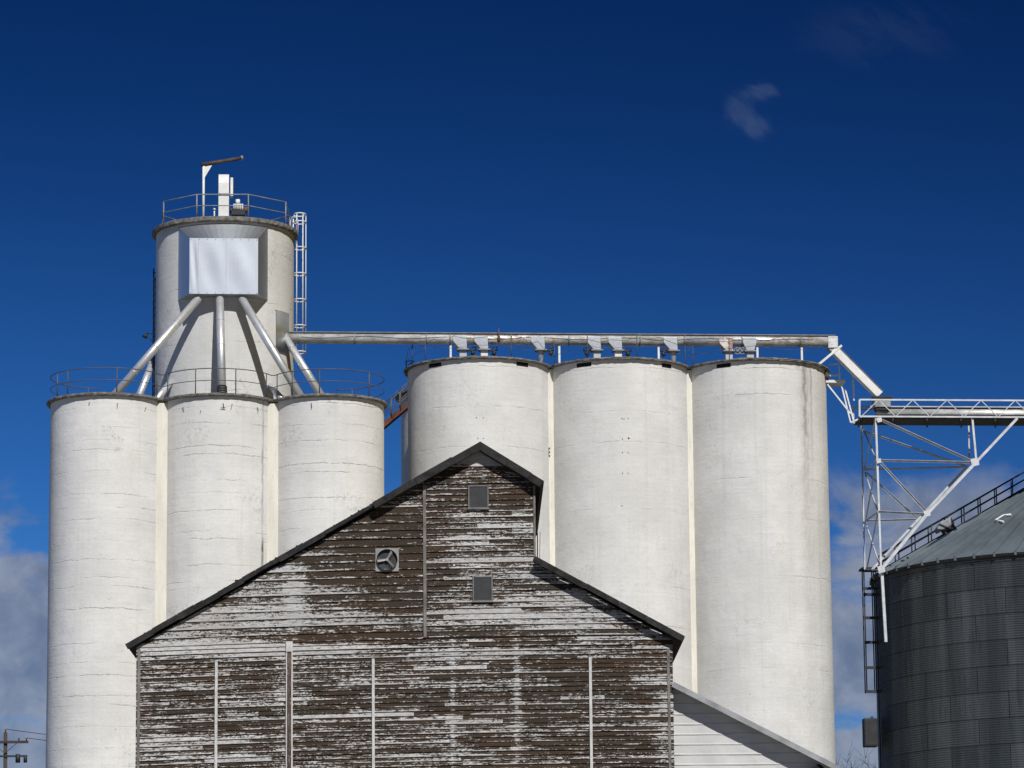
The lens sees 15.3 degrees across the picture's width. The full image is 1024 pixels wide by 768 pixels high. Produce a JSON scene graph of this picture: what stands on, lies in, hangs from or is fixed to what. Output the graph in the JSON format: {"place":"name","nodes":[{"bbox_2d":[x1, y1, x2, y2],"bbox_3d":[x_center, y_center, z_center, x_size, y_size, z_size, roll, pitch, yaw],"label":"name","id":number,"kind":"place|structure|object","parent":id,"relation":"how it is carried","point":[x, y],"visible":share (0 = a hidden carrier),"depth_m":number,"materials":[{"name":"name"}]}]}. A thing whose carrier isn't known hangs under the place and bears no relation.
{"place":"outdoors","nodes":[
{"label":"outdoors","id":0,"kind":"place"},
{"bbox_2d":[0,0,1023,767],"label":"sky","id":1,"kind":"structure","parent":0,"point":[852,171],"materials":[{"name":"blue"}]},
{"label":"yard","id":2,"kind":"structure","parent":0,"visible":0},
{"bbox_2d":[46,392,167,767],"bbox_3d":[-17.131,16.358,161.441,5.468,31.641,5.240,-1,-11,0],"label":"concrete silo","id":3,"kind":"object","parent":2,"relation":"on","point":[107,563],"visible":1,"depth_m":161.10,"materials":[{"name":"concrete"}]},
{"bbox_2d":[162,393,277,619],"bbox_3d":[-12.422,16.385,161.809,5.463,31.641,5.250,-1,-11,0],"label":"concrete silo","id":4,"kind":"object","parent":2,"relation":"on","point":[222,490],"visible":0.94,"depth_m":161.98,"materials":[{"name":"concrete"}]},
{"bbox_2d":[50,367,384,397],"bbox_3d":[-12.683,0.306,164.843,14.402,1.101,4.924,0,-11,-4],"label":"guard railing","id":5,"kind":"object","parent":4,"relation":"on","point":[266,385],"visible":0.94,"depth_m":163.03,"materials":[{"name":"grey metal"}]},
{"bbox_2d":[152,216,297,398],"bbox_3d":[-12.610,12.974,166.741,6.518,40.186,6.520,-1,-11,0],"label":"head tower","id":6,"kind":"structure","parent":4,"relation":"on","point":[191,342],"depth_m":167.23,"materials":[{"name":"concrete"}]},
{"bbox_2d":[136,359,151,393],"bbox_3d":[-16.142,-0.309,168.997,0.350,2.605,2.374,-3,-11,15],"label":"grain spout","id":7,"kind":"object","parent":6,"relation":"attached to","point":[142,387],"visible":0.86,"depth_m":168.67,"materials":[{"name":"metal"}]},
{"bbox_2d":[142,333,151,340],"bbox_3d":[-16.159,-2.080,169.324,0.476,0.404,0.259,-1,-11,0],"label":"yard lamp","id":8,"kind":"object","parent":6,"relation":"attached to","point":[145,335],"visible":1,"depth_m":169.31,"materials":[{"name":"metal"}]},
{"bbox_2d":[152,268,155,396],"bbox_3d":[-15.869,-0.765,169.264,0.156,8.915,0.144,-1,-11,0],"label":"cable run","id":9,"kind":"object","parent":6,"relation":"attached to","point":[153,342],"visible":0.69,"depth_m":169.52,"materials":[{"name":"metal"}]},
{"bbox_2d":[155,378,172,398],"bbox_3d":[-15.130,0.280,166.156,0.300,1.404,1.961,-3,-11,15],"label":"grain spout","id":10,"kind":"object","parent":6,"relation":"attached to","point":[162,392],"visible":0.78,"depth_m":166.03,"materials":[{"name":"metal"}]},
{"bbox_2d":[201,155,243,216],"bbox_3d":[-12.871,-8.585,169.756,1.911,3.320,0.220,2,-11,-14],"label":"jib crane","id":11,"kind":"object","parent":6,"relation":"on","point":[206,166],"visible":0.9,"depth_m":169.72,"materials":[{"name":"white paint"}]},
{"bbox_2d":[178,224,267,299],"bbox_3d":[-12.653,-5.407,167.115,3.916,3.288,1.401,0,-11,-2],"label":"distributor box","id":12,"kind":"object","parent":6,"relation":"attached to","point":[226,260],"visible":1,"depth_m":166.56,"materials":[{"name":"silver metal"}]},
{"bbox_2d":[112,296,201,391],"bbox_3d":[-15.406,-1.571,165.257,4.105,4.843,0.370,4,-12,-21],"label":"grain spout","id":13,"kind":"object","parent":12,"relation":"attached to","point":[165,336],"visible":0.88,"depth_m":165.20,"materials":[{"name":"metal"}]},
{"bbox_2d":[216,294,226,392],"bbox_3d":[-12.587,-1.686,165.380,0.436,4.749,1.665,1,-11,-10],"label":"grain spout","id":14,"kind":"object","parent":12,"relation":"attached to","point":[221,363],"visible":0.84,"depth_m":165.27,"materials":[{"name":"metal"}]},
{"bbox_2d":[238,296,303,394],"bbox_3d":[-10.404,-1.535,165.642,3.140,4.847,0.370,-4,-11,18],"label":"grain spout","id":15,"kind":"object","parent":12,"relation":"attached to","point":[263,335],"visible":0.92,"depth_m":165.56,"materials":[{"name":"metal"}]},
{"bbox_2d":[162,194,289,224],"bbox_3d":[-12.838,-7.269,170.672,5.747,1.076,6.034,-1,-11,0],"label":"guard railing","id":16,"kind":"object","parent":6,"relation":"on","point":[196,205],"visible":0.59,"depth_m":168.31,"materials":[{"name":"grey metal"}]},
{"bbox_2d":[218,174,234,215],"bbox_3d":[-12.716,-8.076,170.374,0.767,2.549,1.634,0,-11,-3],"label":"elevator head","id":17,"kind":"object","parent":6,"relation":"on","point":[223,185],"visible":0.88,"depth_m":169.66},
{"bbox_2d":[230,199,247,216],"bbox_3d":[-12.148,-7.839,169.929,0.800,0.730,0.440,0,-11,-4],"label":"drive motor","id":18,"kind":"object","parent":17,"relation":"attached to","point":[237,211],"visible":0.92,"depth_m":169.76,"materials":[{"name":"white paint"}]},
{"bbox_2d":[268,382,283,397],"bbox_3d":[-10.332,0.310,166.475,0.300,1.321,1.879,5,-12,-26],"label":"grain spout","id":19,"kind":"object","parent":6,"relation":"attached to","point":[273,390],"visible":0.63,"depth_m":166.30,"materials":[{"name":"metal"}]},
{"bbox_2d":[276,310,288,353],"bbox_3d":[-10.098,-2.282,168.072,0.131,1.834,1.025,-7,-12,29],"label":"side panel","id":20,"kind":"object","parent":6,"relation":"attached to","point":[282,323],"visible":0.92,"depth_m":167.94,"materials":[{"name":"grey metal"}]},
{"bbox_2d":[290,212,305,355],"bbox_3d":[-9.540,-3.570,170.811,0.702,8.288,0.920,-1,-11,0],"label":"caged ladder","id":21,"kind":"object","parent":6,"relation":"attached to","point":[296,272],"visible":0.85,"depth_m":171.00,"materials":[{"name":"grey metal"}]},
{"bbox_2d":[285,333,323,392],"bbox_3d":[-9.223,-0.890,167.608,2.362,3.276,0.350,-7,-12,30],"label":"grain spout","id":22,"kind":"object","parent":6,"relation":"attached to","point":[297,356],"visible":0.84,"depth_m":167.46,"materials":[{"name":"metal"}]},
{"bbox_2d":[273,393,387,555],"bbox_3d":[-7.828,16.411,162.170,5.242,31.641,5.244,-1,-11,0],"label":"concrete silo","id":23,"kind":"object","parent":2,"relation":"on","point":[330,459],"visible":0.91,"depth_m":162.53,"materials":[{"name":"concrete"}]},
{"bbox_2d":[395,389,407,485],"bbox_3d":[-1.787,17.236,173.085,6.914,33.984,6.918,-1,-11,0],"label":"concrete silo","id":24,"kind":"object","parent":2,"relation":"on","point":[404,448],"visible":0.1,"depth_m":174.80,"materials":[{"name":"grey concrete"}]},
{"bbox_2d":[384,382,407,429],"bbox_3d":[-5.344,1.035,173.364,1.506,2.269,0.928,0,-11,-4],"label":"link stair","id":25,"kind":"object","parent":24,"relation":"on","point":[395,415],"visible":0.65,"depth_m":172.98,"materials":[{"name":"red metal"}]},
{"bbox_2d":[125,442,684,767],"bbox_3d":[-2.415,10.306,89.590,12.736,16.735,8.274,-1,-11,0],"label":"wooden barn","id":26,"kind":"structure","parent":2,"relation":"on","point":[474,631],"depth_m":86.44,"materials":[{"name":"white paint"}]},
{"bbox_2d":[375,548,398,571],"bbox_3d":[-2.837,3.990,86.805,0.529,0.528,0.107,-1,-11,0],"label":"exhaust fan","id":27,"kind":"object","parent":26,"relation":"attached to","point":[386,559],"visible":1,"depth_m":86.82},
{"bbox_2d":[467,485,489,509],"bbox_3d":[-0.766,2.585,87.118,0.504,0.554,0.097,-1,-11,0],"label":"window","id":28,"kind":"structure","parent":26,"relation":"in","point":[478,495],"depth_m":87.10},
{"bbox_2d":[472,576,493,602],"bbox_3d":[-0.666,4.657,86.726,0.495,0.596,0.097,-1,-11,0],"label":"window","id":29,"kind":"structure","parent":26,"relation":"in","point":[482,585],"depth_m":86.71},
{"bbox_2d":[403,355,554,565],"bbox_3d":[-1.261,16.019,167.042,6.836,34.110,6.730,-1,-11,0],"label":"concrete silo","id":30,"kind":"object","parent":2,"relation":"on","point":[503,406],"visible":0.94,"depth_m":167.21,"materials":[{"name":"concrete"}]},
{"bbox_2d":[453,336,476,356],"bbox_3d":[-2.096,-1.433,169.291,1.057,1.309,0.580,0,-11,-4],"label":"conveyor hopper","id":31,"kind":"object","parent":30,"relation":"on","point":[458,341],"visible":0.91,"depth_m":169.11,"materials":[{"name":"metal"}]},
{"bbox_2d":[474,336,497,355],"bbox_3d":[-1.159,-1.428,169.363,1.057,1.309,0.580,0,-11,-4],"label":"conveyor hopper","id":32,"kind":"object","parent":30,"relation":"on","point":[483,349],"visible":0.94,"depth_m":169.18,"materials":[{"name":"white paint"}]},
{"bbox_2d":[531,336,553,361],"bbox_3d":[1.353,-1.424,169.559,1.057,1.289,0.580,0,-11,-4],"label":"conveyor hopper","id":33,"kind":"object","parent":30,"relation":"on","point":[537,346],"visible":1,"depth_m":169.39,"materials":[{"name":"metal"}]},
{"bbox_2d":[289,331,837,362],"bbox_3d":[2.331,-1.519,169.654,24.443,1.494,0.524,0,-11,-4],"label":"roof conveyor","id":34,"kind":"object","parent":30,"relation":"on","point":[830,342],"visible":0.94,"depth_m":169.54,"materials":[{"name":"grey metal"}]},
{"bbox_2d":[831,346,882,395],"bbox_3d":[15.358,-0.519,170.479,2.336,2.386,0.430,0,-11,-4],"label":"inclined chute","id":35,"kind":"object","parent":34,"relation":"attached to","point":[856,372],"visible":1,"depth_m":170.28,"materials":[{"name":"white paint"}]},
{"bbox_2d":[404,333,816,371],"bbox_3d":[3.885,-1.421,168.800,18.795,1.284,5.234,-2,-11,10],"label":"railing","id":36,"kind":"object","parent":30,"relation":"on","point":[587,339],"visible":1,"depth_m":168.34,"materials":[{"name":"metal"}]},
{"bbox_2d":[549,356,697,693],"bbox_3d":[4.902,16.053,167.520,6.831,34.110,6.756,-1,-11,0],"label":"concrete silo","id":37,"kind":"object","parent":2,"relation":"on","point":[624,483],"visible":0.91,"depth_m":167.10,"materials":[{"name":"white concrete"}]},
{"bbox_2d":[583,337,602,357],"bbox_3d":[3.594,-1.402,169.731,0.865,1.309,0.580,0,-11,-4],"label":"conveyor hopper","id":38,"kind":"object","parent":37,"relation":"on","point":[596,350],"visible":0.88,"depth_m":169.57,"materials":[{"name":"metal"}]},
{"bbox_2d":[608,337,630,356],"bbox_3d":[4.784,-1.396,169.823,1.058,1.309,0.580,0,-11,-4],"label":"conveyor hopper","id":39,"kind":"object","parent":37,"relation":"on","point":[615,343],"visible":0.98,"depth_m":169.64,"materials":[{"name":"white paint"}]},
{"bbox_2d":[660,337,679,360],"bbox_3d":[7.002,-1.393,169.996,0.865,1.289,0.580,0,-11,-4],"label":"conveyor hopper","id":40,"kind":"object","parent":37,"relation":"on","point":[671,346],"visible":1,"depth_m":169.85,"materials":[{"name":"metal"}]},
{"bbox_2d":[672,682,839,767],"bbox_3d":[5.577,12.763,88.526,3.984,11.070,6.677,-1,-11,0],"label":"lean to shed","id":41,"kind":"object","parent":2,"relation":"on","point":[708,733],"visible":0.99,"depth_m":86.41,"materials":[{"name":"white wood"}]},
{"bbox_2d":[689,357,835,763],"bbox_3d":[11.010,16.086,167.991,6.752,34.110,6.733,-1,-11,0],"label":"concrete silo","id":42,"kind":"object","parent":2,"relation":"on","point":[762,568],"visible":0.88,"depth_m":167.06,"materials":[{"name":"stained concrete"},{"name":"weathered concrete"}]},
{"bbox_2d":[719,338,745,358],"bbox_3d":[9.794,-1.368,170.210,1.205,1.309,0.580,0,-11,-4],"label":"conveyor hopper","id":43,"kind":"object","parent":42,"relation":"on","point":[724,345],"visible":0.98,"depth_m":170.02,"materials":[{"name":"metal"}]},
{"bbox_2d":[734,338,755,356],"bbox_3d":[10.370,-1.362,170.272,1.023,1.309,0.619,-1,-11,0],"label":"conveyor hopper","id":44,"kind":"object","parent":42,"relation":"on","point":[750,351],"visible":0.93,"depth_m":170.09,"materials":[{"name":"metal"}]},
{"bbox_2d":[819,345,861,422],"bbox_3d":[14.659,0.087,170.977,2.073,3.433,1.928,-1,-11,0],"label":"support bracket","id":45,"kind":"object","parent":42,"relation":"attached to","point":[835,383],"depth_m":170.75,"materials":[{"name":"grey metal"}]},
{"bbox_2d":[869,489,1023,767],"bbox_3d":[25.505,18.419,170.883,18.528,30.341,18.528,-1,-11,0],"label":"grain bin","id":46,"kind":"object","parent":2,"relation":"on","point":[951,668],"visible":0.94,"depth_m":165.87,"materials":[{"name":"metal"}]},
{"bbox_2d":[862,716,877,747],"bbox_3d":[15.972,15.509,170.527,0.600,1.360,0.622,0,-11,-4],"label":"control box","id":47,"kind":"object","parent":46,"relation":"attached to","point":[870,732],"visible":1,"depth_m":170.23,"materials":[{"name":"metal"}]},
{"bbox_2d":[865,719,876,744],"bbox_3d":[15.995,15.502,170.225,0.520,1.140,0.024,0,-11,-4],"label":"door","id":48,"kind":"structure","parent":47,"relation":"in","point":[870,724],"depth_m":170.23,"materials":[{"name":"metal"}]},
{"bbox_2d":[859,567,885,767],"bbox_3d":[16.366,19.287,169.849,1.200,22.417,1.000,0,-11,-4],"label":"caged ladder","id":49,"kind":"object","parent":46,"relation":"attached to","point":[873,594],"visible":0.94,"depth_m":171.47,"materials":[{"name":"metal"}]},
{"bbox_2d":[860,417,1017,641],"bbox_3d":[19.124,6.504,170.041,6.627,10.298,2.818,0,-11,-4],"label":"trestle","id":50,"kind":"object","parent":46,"relation":"on","point":[928,510],"visible":1,"depth_m":169.41,"materials":[{"name":"metal"}]},
{"bbox_2d":[852,399,1023,427],"bbox_3d":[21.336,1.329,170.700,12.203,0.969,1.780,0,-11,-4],"label":"conveyor bridge","id":51,"kind":"structure","parent":50,"relation":"on","point":[961,416],"depth_m":170.25,"materials":[{"name":"metal"}]},
{"bbox_2d":[871,396,892,411],"bbox_3d":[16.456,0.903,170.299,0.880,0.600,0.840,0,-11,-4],"label":"transfer hopper","id":52,"kind":"object","parent":51,"relation":"attached to","point":[877,405],"visible":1,"depth_m":169.95,"materials":[{"name":"metal"}]},
{"bbox_2d":[934,517,955,534],"bbox_3d":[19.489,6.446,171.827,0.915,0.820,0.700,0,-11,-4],"label":"roof vent","id":53,"kind":"object","parent":46,"relation":"on","point":[945,527],"visible":1,"depth_m":171.50,"materials":[{"name":"metal"}]},
{"bbox_2d":[878,471,1023,566],"bbox_3d":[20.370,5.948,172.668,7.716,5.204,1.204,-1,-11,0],"label":"roof ladder","id":54,"kind":"object","parent":46,"relation":"on","point":[947,516],"visible":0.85,"depth_m":172.81,"materials":[{"name":"metal"}]},
{"bbox_2d":[994,513,1010,522],"bbox_3d":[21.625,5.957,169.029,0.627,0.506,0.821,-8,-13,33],"label":"lifting ring","id":55,"kind":"object","parent":46,"relation":"on","point":[998,518],"visible":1,"depth_m":169.18,"materials":[{"name":"white paint"}]},
{"label":"ground","id":56,"kind":"structure","parent":0,"visible":0},
{"bbox_2d":[0,729,27,767],"bbox_3d":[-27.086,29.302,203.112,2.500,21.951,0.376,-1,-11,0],"label":"utility pole","id":57,"kind":"object","parent":56,"relation":"on","point":[16,756],"visible":1,"depth_m":204.83,"materials":[{"name":"wood"}]},
{"bbox_2d":[836,747,875,767],"bbox_3d":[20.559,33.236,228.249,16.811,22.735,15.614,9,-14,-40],"label":"bare tree","id":58,"kind":"object","parent":56,"relation":"on","point":[859,759],"visible":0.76,"depth_m":223.68,"materials":[{"name":"grey plant"}]}
]}

